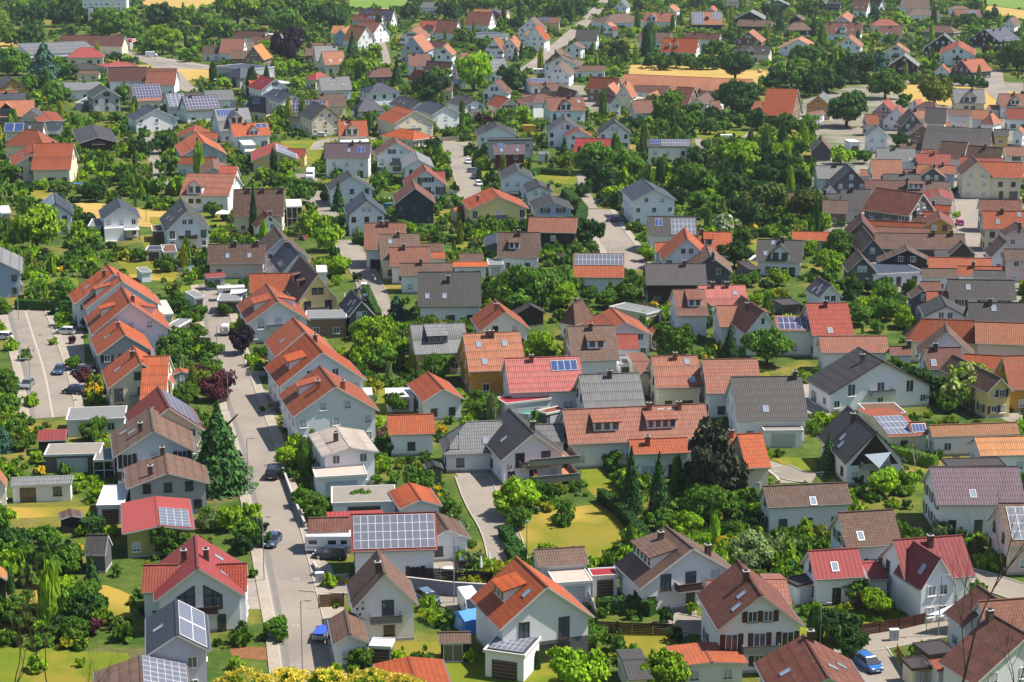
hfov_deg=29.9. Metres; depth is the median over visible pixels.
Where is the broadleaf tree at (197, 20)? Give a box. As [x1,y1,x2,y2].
[191,15,206,27]
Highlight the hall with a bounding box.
[17,41,94,60]
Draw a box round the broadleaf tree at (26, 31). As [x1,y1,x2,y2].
[16,23,45,42]
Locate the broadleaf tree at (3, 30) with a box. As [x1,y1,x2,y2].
[0,25,15,37]
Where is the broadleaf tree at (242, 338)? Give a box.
[228,324,254,352]
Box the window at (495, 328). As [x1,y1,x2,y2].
[492,326,497,331]
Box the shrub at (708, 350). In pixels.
[704,345,712,353]
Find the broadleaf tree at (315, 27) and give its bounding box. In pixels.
[304,23,321,37]
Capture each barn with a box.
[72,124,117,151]
[108,63,179,92]
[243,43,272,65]
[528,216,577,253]
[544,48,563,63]
[599,81,619,95]
[621,74,753,90]
[644,90,660,99]
[676,86,698,110]
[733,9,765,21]
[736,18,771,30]
[762,88,802,127]
[766,0,789,10]
[818,0,827,9]
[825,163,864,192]
[843,212,876,236]
[852,226,884,262]
[862,187,934,220]
[873,226,965,256]
[888,52,919,74]
[921,124,994,149]
[968,27,1020,46]
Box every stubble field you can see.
[0,41,17,47]
[74,202,165,226]
[143,0,214,8]
[177,69,208,80]
[629,65,768,85]
[900,83,1018,107]
[986,6,1023,18]
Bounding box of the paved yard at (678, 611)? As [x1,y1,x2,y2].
[656,609,696,636]
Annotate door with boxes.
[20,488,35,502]
[57,458,87,472]
[102,509,118,524]
[114,388,122,401]
[118,454,136,468]
[149,252,158,260]
[150,452,159,456]
[154,233,161,241]
[169,231,175,239]
[173,450,191,458]
[179,169,186,175]
[185,230,190,235]
[196,300,202,308]
[200,229,206,238]
[217,614,226,630]
[222,303,236,313]
[257,318,264,329]
[261,140,267,146]
[275,317,281,324]
[304,301,310,311]
[325,300,331,309]
[326,480,356,496]
[348,506,379,510]
[370,259,379,268]
[373,649,386,663]
[379,158,383,165]
[382,600,393,615]
[392,158,400,161]
[392,400,408,411]
[436,187,445,194]
[443,644,463,661]
[472,211,477,218]
[491,267,500,276]
[492,659,516,680]
[515,453,524,467]
[516,404,540,414]
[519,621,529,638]
[520,209,524,217]
[541,451,550,457]
[550,413,560,422]
[558,616,569,639]
[564,586,584,602]
[597,579,612,596]
[621,367,628,372]
[641,465,654,476]
[649,315,658,327]
[651,336,655,349]
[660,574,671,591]
[668,464,671,478]
[685,571,695,583]
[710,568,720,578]
[720,634,743,649]
[748,632,771,646]
[771,434,794,447]
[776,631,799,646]
[786,307,796,315]
[789,267,794,276]
[800,585,812,603]
[811,389,816,403]
[831,587,840,604]
[847,384,855,396]
[859,454,868,467]
[877,382,884,389]
[896,277,900,286]
[900,440,907,445]
[905,380,913,392]
[915,671,929,681]
[948,520,955,534]
[964,399,974,411]
[974,520,982,533]
[999,191,1002,198]
[1009,191,1017,198]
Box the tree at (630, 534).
[625,523,635,547]
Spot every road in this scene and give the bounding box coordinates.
[6,307,23,312]
[7,310,74,418]
[127,51,282,80]
[127,54,197,90]
[142,133,153,141]
[147,149,167,190]
[198,285,331,681]
[295,174,337,216]
[300,578,460,609]
[310,138,375,149]
[336,239,390,317]
[379,42,390,63]
[442,141,479,198]
[456,475,521,560]
[520,0,607,70]
[576,174,596,207]
[586,209,643,269]
[671,615,700,632]
[695,139,705,149]
[769,465,816,481]
[835,647,903,681]
[863,621,947,647]
[954,182,985,257]
[970,569,1023,597]
[985,69,1007,98]
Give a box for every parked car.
[0,331,13,339]
[20,377,34,388]
[53,363,65,374]
[54,326,76,334]
[61,384,85,394]
[70,365,97,373]
[264,465,281,479]
[264,531,282,547]
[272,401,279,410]
[312,544,348,560]
[315,132,325,136]
[359,282,367,289]
[361,293,367,301]
[383,203,394,207]
[415,586,441,604]
[467,167,476,172]
[475,179,482,185]
[595,197,606,203]
[606,216,623,221]
[854,650,883,672]
[955,219,963,224]
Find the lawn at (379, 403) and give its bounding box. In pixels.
[374,387,417,420]
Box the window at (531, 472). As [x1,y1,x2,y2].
[529,469,536,476]
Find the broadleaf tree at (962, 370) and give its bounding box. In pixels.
[939,360,991,402]
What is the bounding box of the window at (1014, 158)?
[1012,156,1020,160]
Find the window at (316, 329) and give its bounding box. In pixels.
[313,327,318,333]
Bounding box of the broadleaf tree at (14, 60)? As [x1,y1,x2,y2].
[0,46,29,74]
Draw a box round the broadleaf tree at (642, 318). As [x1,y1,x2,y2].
[639,309,653,325]
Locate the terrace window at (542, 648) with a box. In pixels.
[539,641,569,660]
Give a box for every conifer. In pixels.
[0,425,16,455]
[28,43,64,80]
[83,555,102,590]
[192,400,258,500]
[247,183,257,235]
[329,181,344,211]
[346,31,359,56]
[386,295,410,321]
[389,59,404,86]
[511,48,519,61]
[519,42,525,59]
[559,136,567,153]
[617,445,645,515]
[640,451,669,524]
[722,323,738,357]
[774,8,785,32]
[816,432,835,474]
[867,3,881,18]
[869,49,887,71]
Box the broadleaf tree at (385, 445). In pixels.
[377,438,393,453]
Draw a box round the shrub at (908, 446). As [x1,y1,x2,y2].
[902,443,916,449]
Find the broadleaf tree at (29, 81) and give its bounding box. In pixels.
[20,73,41,90]
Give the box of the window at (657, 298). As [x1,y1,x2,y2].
[653,295,661,301]
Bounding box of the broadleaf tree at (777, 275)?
[766,268,790,285]
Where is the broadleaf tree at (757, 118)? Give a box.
[742,107,770,129]
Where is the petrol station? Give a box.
[127,38,135,49]
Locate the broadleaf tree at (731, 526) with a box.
[721,520,749,535]
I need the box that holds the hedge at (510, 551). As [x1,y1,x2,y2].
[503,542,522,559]
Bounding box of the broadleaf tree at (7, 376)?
[0,368,19,387]
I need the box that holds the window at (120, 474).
[117,472,124,480]
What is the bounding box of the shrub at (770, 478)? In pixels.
[768,475,776,483]
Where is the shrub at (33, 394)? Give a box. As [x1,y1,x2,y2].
[21,391,39,404]
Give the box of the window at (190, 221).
[188,219,192,224]
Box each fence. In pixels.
[246,371,267,375]
[318,593,343,607]
[409,567,491,581]
[588,590,596,612]
[596,620,672,635]
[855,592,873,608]
[859,613,925,633]
[896,643,904,665]
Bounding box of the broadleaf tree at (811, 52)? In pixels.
[792,41,824,62]
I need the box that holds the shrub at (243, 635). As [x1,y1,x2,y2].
[228,620,253,646]
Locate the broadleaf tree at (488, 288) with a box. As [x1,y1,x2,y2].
[483,274,499,298]
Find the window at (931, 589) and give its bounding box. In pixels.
[927,585,935,597]
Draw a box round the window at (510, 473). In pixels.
[508,471,514,480]
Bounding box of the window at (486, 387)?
[483,383,489,391]
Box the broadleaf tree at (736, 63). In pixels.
[719,49,755,77]
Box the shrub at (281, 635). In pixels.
[274,630,288,642]
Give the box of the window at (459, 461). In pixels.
[456,458,464,467]
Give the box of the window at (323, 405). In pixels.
[320,402,327,410]
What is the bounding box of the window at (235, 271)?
[233,269,238,274]
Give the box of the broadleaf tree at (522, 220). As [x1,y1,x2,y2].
[517,218,527,224]
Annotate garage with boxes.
[0,205,10,217]
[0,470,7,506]
[0,566,7,598]
[43,442,103,472]
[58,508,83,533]
[66,405,126,436]
[75,97,87,109]
[84,534,112,572]
[87,218,102,235]
[96,485,129,524]
[136,267,151,281]
[145,245,164,260]
[151,225,163,241]
[158,300,173,322]
[161,244,176,258]
[173,367,188,387]
[184,290,204,308]
[203,272,225,289]
[217,284,244,295]
[217,293,243,313]
[230,289,246,299]
[239,140,255,152]
[245,149,255,158]
[308,516,348,551]
[312,464,366,496]
[331,484,394,512]
[340,139,368,142]
[363,387,372,399]
[369,637,394,665]
[385,387,414,411]
[387,482,442,512]
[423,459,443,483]
[430,252,445,261]
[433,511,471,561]
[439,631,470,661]
[452,261,487,277]
[459,252,482,260]
[472,32,508,40]
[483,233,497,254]
[483,635,541,681]
[487,259,503,276]
[497,395,551,415]
[509,191,521,198]
[511,301,545,326]
[537,405,566,423]
[538,151,548,161]
[539,81,565,96]
[547,567,592,602]
[587,567,618,596]
[609,302,662,327]
[616,355,628,372]
[616,649,653,681]
[648,326,664,349]
[665,641,748,681]
[736,260,760,281]
[749,100,762,110]
[761,425,803,447]
[772,298,800,315]
[785,573,813,604]
[788,192,795,213]
[800,117,821,125]
[808,109,825,121]
[844,139,860,149]
[858,402,905,413]
[859,169,868,180]
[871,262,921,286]
[901,655,932,681]
[906,421,928,451]
[908,99,922,109]
[912,639,952,659]
[934,250,948,256]
[941,457,1006,465]
[945,122,965,126]
[987,105,999,117]
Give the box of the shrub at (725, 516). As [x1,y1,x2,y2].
[722,507,741,519]
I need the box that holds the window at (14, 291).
[12,287,17,293]
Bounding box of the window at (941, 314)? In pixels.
[938,312,943,318]
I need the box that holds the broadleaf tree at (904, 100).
[895,93,912,106]
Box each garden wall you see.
[282,467,305,527]
[312,561,348,578]
[406,576,485,595]
[438,137,458,140]
[768,470,779,483]
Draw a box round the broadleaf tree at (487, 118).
[474,112,492,124]
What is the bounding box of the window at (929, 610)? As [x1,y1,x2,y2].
[925,607,934,618]
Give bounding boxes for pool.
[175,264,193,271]
[518,413,530,419]
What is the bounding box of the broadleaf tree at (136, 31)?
[119,23,146,45]
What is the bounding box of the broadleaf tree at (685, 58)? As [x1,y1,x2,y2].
[679,53,697,68]
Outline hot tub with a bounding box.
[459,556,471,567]
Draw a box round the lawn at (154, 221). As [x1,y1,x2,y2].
[150,217,164,242]
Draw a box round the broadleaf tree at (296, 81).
[289,75,305,89]
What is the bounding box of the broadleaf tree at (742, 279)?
[731,273,750,285]
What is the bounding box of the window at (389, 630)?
[383,625,395,636]
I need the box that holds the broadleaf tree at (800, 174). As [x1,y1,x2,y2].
[778,165,810,186]
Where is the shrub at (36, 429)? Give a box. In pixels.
[33,425,43,434]
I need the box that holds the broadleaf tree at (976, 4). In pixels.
[967,0,983,8]
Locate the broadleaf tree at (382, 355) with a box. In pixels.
[366,344,398,369]
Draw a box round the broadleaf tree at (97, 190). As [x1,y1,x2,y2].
[82,181,106,201]
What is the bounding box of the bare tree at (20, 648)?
[1,599,77,681]
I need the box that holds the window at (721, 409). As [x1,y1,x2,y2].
[717,406,724,414]
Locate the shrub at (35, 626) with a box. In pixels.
[30,619,48,633]
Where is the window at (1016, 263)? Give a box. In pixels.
[1013,261,1018,266]
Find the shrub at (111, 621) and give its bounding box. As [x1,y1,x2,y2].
[106,615,130,628]
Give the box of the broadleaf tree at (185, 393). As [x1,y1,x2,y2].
[172,383,198,403]
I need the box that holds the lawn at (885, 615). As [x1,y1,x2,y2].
[861,607,907,622]
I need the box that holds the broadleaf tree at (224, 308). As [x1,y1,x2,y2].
[215,303,232,315]
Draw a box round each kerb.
[6,310,75,416]
[130,51,304,83]
[140,54,197,90]
[197,285,332,666]
[299,574,460,610]
[335,244,397,320]
[455,475,528,559]
[520,7,603,68]
[595,209,644,262]
[679,613,700,634]
[778,464,816,482]
[833,646,902,670]
[868,621,946,651]
[973,568,1023,597]
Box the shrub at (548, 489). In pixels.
[542,483,561,501]
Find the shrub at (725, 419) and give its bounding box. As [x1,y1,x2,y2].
[721,416,728,425]
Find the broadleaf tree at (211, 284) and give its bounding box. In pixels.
[205,279,217,287]
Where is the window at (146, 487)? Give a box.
[143,484,150,493]
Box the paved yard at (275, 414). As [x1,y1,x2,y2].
[264,389,277,416]
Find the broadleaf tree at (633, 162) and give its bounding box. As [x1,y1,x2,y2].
[608,151,645,175]
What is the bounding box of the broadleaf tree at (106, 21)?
[87,5,132,34]
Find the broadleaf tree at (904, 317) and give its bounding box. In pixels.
[893,304,918,327]
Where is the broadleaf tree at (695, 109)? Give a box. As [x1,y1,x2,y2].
[683,102,705,119]
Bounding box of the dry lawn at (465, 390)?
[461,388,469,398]
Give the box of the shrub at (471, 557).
[460,549,484,566]
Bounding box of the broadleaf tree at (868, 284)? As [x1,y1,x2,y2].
[858,278,874,293]
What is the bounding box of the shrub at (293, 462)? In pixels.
[290,455,315,469]
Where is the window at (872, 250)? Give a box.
[870,248,874,253]
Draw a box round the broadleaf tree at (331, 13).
[311,1,347,28]
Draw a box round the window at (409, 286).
[407,284,412,289]
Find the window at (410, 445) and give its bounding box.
[407,442,415,450]
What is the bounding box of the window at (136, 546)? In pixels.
[132,542,141,552]
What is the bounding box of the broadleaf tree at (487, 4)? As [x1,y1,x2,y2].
[478,0,496,8]
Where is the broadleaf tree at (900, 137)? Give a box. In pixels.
[892,131,908,144]
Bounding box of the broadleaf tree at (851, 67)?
[835,51,875,82]
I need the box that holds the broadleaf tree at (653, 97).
[647,93,662,110]
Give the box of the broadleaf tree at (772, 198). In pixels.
[740,181,787,214]
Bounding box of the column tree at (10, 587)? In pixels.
[5,566,14,594]
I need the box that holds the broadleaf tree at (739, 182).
[728,172,750,191]
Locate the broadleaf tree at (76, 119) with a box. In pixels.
[65,114,85,126]
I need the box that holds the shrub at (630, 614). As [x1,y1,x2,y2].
[624,609,636,618]
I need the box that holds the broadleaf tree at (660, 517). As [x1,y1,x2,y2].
[642,507,674,529]
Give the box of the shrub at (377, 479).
[370,475,382,483]
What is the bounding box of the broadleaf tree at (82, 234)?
[74,230,88,239]
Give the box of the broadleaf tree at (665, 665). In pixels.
[640,648,691,681]
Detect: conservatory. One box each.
[93,448,115,477]
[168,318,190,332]
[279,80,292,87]
[286,199,301,225]
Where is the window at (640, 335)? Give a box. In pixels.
[638,333,643,340]
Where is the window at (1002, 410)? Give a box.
[999,405,1004,413]
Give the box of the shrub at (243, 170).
[239,165,250,175]
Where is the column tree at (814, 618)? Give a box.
[807,604,823,642]
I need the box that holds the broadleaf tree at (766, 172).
[749,163,783,184]
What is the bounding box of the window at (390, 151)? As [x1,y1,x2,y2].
[388,149,395,153]
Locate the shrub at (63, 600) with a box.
[57,587,81,614]
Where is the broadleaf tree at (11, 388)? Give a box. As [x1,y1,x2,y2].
[0,383,20,395]
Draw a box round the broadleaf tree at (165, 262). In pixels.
[153,253,173,270]
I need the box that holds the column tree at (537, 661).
[534,650,540,669]
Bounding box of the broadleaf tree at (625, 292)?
[613,282,638,303]
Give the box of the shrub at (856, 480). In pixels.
[853,475,863,484]
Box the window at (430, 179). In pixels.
[425,177,433,181]
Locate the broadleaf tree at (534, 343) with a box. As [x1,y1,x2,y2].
[523,330,556,356]
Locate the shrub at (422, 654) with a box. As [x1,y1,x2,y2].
[410,644,434,657]
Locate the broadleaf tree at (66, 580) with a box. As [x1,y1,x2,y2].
[58,574,78,590]
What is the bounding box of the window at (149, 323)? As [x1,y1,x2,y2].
[146,320,152,327]
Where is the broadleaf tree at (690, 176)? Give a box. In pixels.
[670,161,717,191]
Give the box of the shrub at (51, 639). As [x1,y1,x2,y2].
[39,633,57,646]
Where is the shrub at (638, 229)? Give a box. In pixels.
[634,225,641,232]
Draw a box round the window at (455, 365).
[451,362,458,369]
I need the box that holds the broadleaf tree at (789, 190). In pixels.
[780,185,793,204]
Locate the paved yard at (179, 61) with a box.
[122,53,216,68]
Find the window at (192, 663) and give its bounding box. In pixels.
[187,656,197,668]
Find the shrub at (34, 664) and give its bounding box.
[27,654,47,673]
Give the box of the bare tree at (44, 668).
[10,546,64,681]
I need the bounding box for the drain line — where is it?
[24,310,53,416]
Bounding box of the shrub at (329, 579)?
[319,571,341,586]
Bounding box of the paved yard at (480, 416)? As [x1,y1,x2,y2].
[477,414,497,420]
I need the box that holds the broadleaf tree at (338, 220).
[330,215,345,227]
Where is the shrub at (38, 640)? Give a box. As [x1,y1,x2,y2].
[26,634,49,649]
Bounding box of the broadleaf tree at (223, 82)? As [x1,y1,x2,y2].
[215,77,232,87]
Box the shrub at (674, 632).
[666,625,682,641]
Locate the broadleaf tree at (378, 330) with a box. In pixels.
[349,314,398,362]
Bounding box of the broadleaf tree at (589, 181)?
[586,177,600,190]
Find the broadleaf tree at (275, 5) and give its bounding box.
[247,0,283,19]
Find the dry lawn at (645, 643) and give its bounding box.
[619,628,678,660]
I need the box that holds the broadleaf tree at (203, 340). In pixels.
[191,336,209,347]
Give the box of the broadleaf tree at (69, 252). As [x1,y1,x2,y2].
[64,246,77,263]
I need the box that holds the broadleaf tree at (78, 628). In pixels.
[59,615,90,639]
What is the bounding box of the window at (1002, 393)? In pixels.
[995,389,1008,397]
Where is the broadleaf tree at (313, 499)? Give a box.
[300,491,332,516]
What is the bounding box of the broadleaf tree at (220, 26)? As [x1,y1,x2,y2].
[202,16,234,39]
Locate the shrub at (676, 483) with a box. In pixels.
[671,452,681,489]
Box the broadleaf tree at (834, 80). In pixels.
[816,67,845,92]
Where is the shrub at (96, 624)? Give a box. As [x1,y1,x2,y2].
[86,617,104,633]
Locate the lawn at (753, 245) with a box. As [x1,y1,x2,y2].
[750,237,769,250]
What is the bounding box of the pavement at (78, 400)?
[0,310,83,418]
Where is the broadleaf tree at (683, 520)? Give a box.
[670,510,704,531]
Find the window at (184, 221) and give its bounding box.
[182,219,186,224]
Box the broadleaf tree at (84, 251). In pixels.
[72,246,97,260]
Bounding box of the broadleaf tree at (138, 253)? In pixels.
[131,248,148,260]
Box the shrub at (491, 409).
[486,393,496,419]
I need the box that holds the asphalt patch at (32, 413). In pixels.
[8,311,34,418]
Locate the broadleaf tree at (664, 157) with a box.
[650,154,671,166]
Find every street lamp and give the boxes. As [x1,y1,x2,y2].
[16,279,22,319]
[28,345,35,390]
[227,371,234,410]
[246,437,254,493]
[262,516,270,579]
[300,600,310,668]
[453,536,462,601]
[524,519,528,549]
[820,602,831,642]
[938,575,951,635]
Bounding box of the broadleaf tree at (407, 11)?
[399,4,417,18]
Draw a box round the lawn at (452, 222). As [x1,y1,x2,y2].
[436,217,455,224]
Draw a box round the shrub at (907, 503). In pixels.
[901,499,913,507]
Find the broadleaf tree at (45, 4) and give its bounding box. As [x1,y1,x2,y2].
[41,0,58,13]
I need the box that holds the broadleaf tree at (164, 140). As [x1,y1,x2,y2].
[151,132,174,152]
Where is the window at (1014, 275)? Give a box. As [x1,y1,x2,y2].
[1012,273,1017,278]
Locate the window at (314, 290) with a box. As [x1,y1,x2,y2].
[312,288,317,294]
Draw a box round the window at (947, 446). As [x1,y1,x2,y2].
[944,442,951,451]
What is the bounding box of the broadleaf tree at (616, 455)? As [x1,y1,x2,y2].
[601,450,622,464]
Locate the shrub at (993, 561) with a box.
[983,547,1004,570]
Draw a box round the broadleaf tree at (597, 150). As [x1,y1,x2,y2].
[571,140,617,168]
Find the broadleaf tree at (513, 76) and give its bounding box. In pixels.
[496,63,528,89]
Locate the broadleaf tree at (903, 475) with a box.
[898,470,913,484]
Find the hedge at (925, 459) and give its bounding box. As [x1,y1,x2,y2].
[889,444,938,466]
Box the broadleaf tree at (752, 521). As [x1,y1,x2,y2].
[741,515,760,531]
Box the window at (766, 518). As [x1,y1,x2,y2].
[764,515,767,527]
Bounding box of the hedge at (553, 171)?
[529,167,571,175]
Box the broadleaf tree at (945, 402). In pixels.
[936,393,958,411]
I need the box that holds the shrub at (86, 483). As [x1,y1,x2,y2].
[81,480,89,487]
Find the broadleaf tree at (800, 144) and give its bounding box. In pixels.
[792,137,809,155]
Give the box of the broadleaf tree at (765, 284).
[758,279,774,288]
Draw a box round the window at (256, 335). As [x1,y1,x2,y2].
[253,332,258,339]
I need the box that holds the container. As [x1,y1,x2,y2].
[523,125,535,131]
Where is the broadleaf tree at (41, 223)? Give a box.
[7,200,66,250]
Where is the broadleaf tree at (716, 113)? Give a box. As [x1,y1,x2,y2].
[704,105,726,121]
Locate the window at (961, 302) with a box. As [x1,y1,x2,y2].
[955,300,967,305]
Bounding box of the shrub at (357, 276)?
[352,272,362,279]
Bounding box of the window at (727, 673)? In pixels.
[722,668,732,680]
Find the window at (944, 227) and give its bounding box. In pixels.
[942,225,946,230]
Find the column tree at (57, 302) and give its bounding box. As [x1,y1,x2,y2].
[53,295,62,312]
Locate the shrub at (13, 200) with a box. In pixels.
[10,196,19,205]
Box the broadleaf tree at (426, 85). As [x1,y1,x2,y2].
[409,71,451,100]
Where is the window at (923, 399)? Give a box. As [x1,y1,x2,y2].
[920,394,925,401]
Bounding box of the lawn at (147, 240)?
[140,235,155,248]
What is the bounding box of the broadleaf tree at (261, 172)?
[254,166,269,179]
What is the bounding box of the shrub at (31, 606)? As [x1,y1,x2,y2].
[22,604,39,620]
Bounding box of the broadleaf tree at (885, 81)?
[866,67,907,98]
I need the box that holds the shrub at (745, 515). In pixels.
[733,507,760,524]
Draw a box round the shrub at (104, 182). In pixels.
[101,179,107,188]
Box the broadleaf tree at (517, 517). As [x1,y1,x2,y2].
[503,506,532,528]
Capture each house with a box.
[0,75,25,91]
[0,90,15,92]
[0,90,26,99]
[0,95,34,125]
[0,247,22,297]
[3,117,46,142]
[3,129,59,158]
[10,140,79,182]
[18,107,42,121]
[34,111,63,135]
[41,192,73,234]
[59,35,128,53]
[61,79,99,99]
[67,47,104,64]
[68,264,150,327]
[74,63,98,73]
[76,70,100,80]
[82,0,128,10]
[82,272,161,332]
[84,286,171,359]
[86,84,120,111]
[89,318,154,381]
[93,654,189,681]
[96,62,138,73]
[98,197,140,241]
[101,345,175,410]
[110,407,196,484]
[120,496,194,557]
[123,445,210,513]
[124,386,204,457]
[125,104,178,133]
[128,83,161,108]
[141,534,248,631]
[145,598,210,681]
[159,196,210,249]
[161,92,202,118]
[174,132,227,163]
[175,156,218,175]
[177,124,211,140]
[178,94,220,122]
[179,173,243,211]
[200,158,240,178]
[201,132,217,142]
[202,46,219,60]
[203,89,234,107]
[207,239,265,278]
[210,106,251,142]
[216,63,274,77]
[218,38,248,59]
[224,67,259,87]
[228,120,270,147]
[230,50,249,63]
[230,96,273,119]
[232,29,268,40]
[232,186,285,233]
[236,283,310,342]
[242,75,288,96]
[247,41,253,49]
[249,272,291,295]
[251,142,307,171]
[251,210,282,236]
[253,34,271,44]
[259,226,311,272]
[260,88,299,108]
[263,317,335,362]
[263,333,367,414]
[269,240,316,272]
[278,365,379,441]
[284,255,339,312]
[289,101,340,135]
[292,99,328,116]
[305,41,330,63]
[305,72,327,88]
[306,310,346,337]
[308,425,378,483]
[312,44,337,70]
[316,75,351,99]
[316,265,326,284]
[317,92,346,114]
[318,47,344,73]
[324,140,372,177]
[326,170,374,206]
[327,609,369,666]
[330,25,343,37]
[333,24,376,50]
[336,115,368,142]
[338,285,375,335]
[343,191,386,235]
[345,549,418,641]
[350,99,385,121]
[350,500,437,577]
[351,13,384,24]
[358,19,390,42]
[358,83,400,105]
[359,8,397,26]
[364,220,405,268]
[365,66,392,82]
[372,656,450,681]
[373,136,414,173]
[376,105,434,135]
[378,230,419,278]
[380,128,434,146]
[386,413,434,455]
[389,95,421,110]
[389,239,429,283]
[392,180,435,224]
[399,26,430,45]
[399,258,452,293]
[400,33,433,61]
[400,150,433,178]
[402,163,446,197]
[406,52,453,76]
[406,322,465,373]
[407,67,424,84]
[407,366,464,420]
[413,100,459,128]
[418,271,481,321]
[419,20,436,27]
[421,1,437,13]
[421,242,443,261]
[423,24,434,36]
[428,40,446,52]
[434,20,460,40]
[435,43,456,63]
[438,408,579,483]
[443,81,452,98]
[446,91,487,117]
[450,187,529,226]
[452,64,465,87]
[457,329,524,394]
[460,51,483,57]
[465,11,496,31]
[469,299,530,345]
[469,556,594,663]
[472,8,510,18]
[475,121,517,150]
[481,78,511,103]
[483,34,505,58]
[483,58,506,81]
[487,95,518,115]
[487,137,533,158]
[492,143,525,170]
[497,229,540,271]
[498,159,533,198]
[500,353,581,408]
[502,35,523,59]
[515,94,552,118]
[517,16,546,36]
[520,30,529,45]
[522,178,553,205]
[523,24,550,51]
[523,78,552,93]
[528,193,573,216]
[530,546,588,576]
[538,17,560,29]
[542,95,586,122]
[543,50,583,76]
[545,114,582,147]
[546,61,574,86]
[555,86,578,96]
[557,400,707,468]
[559,297,594,337]
[562,322,619,373]
[564,41,584,58]
[564,126,592,150]
[573,138,611,152]
[573,247,623,294]
[573,369,645,407]
[574,65,605,77]
[575,29,599,49]
[583,307,653,356]
[586,73,621,101]
[591,13,648,27]
[596,113,631,148]
[599,21,615,36]
[606,93,621,116]
[612,23,617,37]
[613,525,730,611]
[615,0,630,13]
[616,80,637,111]
[616,333,638,354]
[620,178,676,224]
[625,352,649,395]
[625,434,690,478]
[629,100,652,118]
[634,85,669,97]
[637,32,672,48]
[643,11,676,26]
[643,259,706,305]
[646,209,696,247]
[646,351,702,404]
[647,138,690,165]
[653,227,703,262]
[660,37,701,56]
[663,4,679,14]
[668,289,708,337]
[684,31,722,44]
[686,244,732,284]
[689,92,713,114]
[690,11,722,30]
[695,559,804,672]
[696,281,747,320]
[697,88,723,108]
[698,228,731,261]
[699,358,759,418]
[707,5,716,10]
[708,100,721,121]
[712,295,778,356]
[723,366,808,442]
[725,0,749,8]
[728,421,770,489]
[734,45,772,61]
[735,29,766,45]
[753,628,864,681]
[756,236,803,276]
[757,471,852,532]
[772,315,811,355]
[779,36,813,56]
[784,22,810,34]
[789,14,805,23]
[791,231,829,251]
[800,299,853,358]
[800,536,889,604]
[805,91,831,119]
[805,276,842,302]
[805,347,933,412]
[810,134,831,160]
[812,162,855,189]
[815,335,888,368]
[816,405,906,484]
[821,182,835,192]
[822,199,847,226]
[823,189,839,199]
[825,1,843,11]
[825,22,862,40]
[826,508,900,564]
[832,11,854,22]
[835,32,863,52]
[839,186,870,222]
[842,249,877,281]
[852,0,870,16]
[856,407,923,449]
[862,114,879,134]
[863,119,888,152]
[864,179,906,193]
[867,159,902,179]
[867,219,926,228]
[869,19,900,32]
[870,0,885,9]
[870,98,895,127]
[875,145,915,168]
[876,226,929,232]
[876,244,927,268]
[877,533,975,623]
[879,25,902,43]
[881,104,904,130]
[882,169,920,180]
[884,42,910,61]
[888,336,912,362]
[891,9,942,19]
[895,108,919,138]
[899,0,929,10]
[900,138,921,152]
[903,169,915,173]
[905,177,949,192]
[905,318,976,361]
[906,284,926,316]
[909,121,928,143]
[911,106,924,121]
[911,209,925,221]
[912,98,943,109]
[915,159,956,187]
[915,320,974,368]
[916,150,950,164]
[917,163,946,180]
[918,294,965,318]
[918,342,962,376]
[919,268,957,290]
[919,281,941,290]
[920,466,1023,534]
[921,23,960,36]
[922,149,938,152]
[922,210,954,232]
[922,211,950,217]
[923,33,954,54]
[923,182,954,214]
[924,107,947,125]
[925,291,948,300]
[926,250,991,278]
[926,421,1020,455]
[932,199,951,211]
[934,58,992,78]
[937,607,1023,681]
[938,136,968,171]
[939,40,975,65]
[939,354,1013,418]
[942,584,1023,646]
[944,271,1016,318]
[946,239,976,256]
[947,108,971,127]
[948,6,968,14]
[950,9,981,24]
[950,87,985,109]
[955,155,992,198]
[957,261,1001,278]
[959,156,1003,164]
[963,295,1023,321]
[963,353,1001,372]
[965,143,1005,157]
[966,432,1023,472]
[971,109,987,127]
[972,269,1006,278]
[974,321,1023,354]
[976,199,1021,231]
[979,161,1022,198]
[979,205,1023,249]
[980,110,1001,129]
[983,234,1011,265]
[986,502,1023,574]
[993,129,1008,146]
[993,352,1023,411]
[996,91,1023,117]
[999,221,1023,247]
[1001,241,1023,281]
[1003,16,1020,31]
[1004,108,1023,129]
[1004,141,1023,171]
[1012,122,1023,145]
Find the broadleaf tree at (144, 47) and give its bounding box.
[137,41,155,52]
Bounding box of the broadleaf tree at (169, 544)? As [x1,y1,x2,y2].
[149,526,190,554]
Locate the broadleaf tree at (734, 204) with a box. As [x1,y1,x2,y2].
[724,196,741,214]
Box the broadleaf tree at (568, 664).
[545,645,610,681]
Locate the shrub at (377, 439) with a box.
[373,435,383,446]
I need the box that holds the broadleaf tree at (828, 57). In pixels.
[821,53,832,64]
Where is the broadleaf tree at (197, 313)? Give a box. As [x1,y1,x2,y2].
[188,305,207,320]
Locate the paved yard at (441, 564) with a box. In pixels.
[434,561,464,576]
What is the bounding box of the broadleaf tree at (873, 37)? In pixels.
[865,30,882,43]
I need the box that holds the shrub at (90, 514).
[85,511,97,518]
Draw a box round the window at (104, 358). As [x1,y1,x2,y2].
[100,355,113,362]
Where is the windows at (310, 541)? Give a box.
[309,540,346,543]
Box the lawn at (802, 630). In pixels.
[799,627,826,643]
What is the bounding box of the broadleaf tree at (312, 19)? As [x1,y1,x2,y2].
[307,7,327,24]
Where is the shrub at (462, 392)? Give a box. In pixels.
[455,387,468,400]
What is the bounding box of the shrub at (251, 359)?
[244,353,257,365]
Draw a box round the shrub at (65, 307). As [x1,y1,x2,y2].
[62,304,69,311]
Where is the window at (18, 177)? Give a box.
[14,175,22,179]
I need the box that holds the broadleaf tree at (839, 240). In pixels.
[819,228,854,256]
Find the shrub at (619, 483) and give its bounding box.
[616,475,624,491]
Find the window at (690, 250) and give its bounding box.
[688,248,693,254]

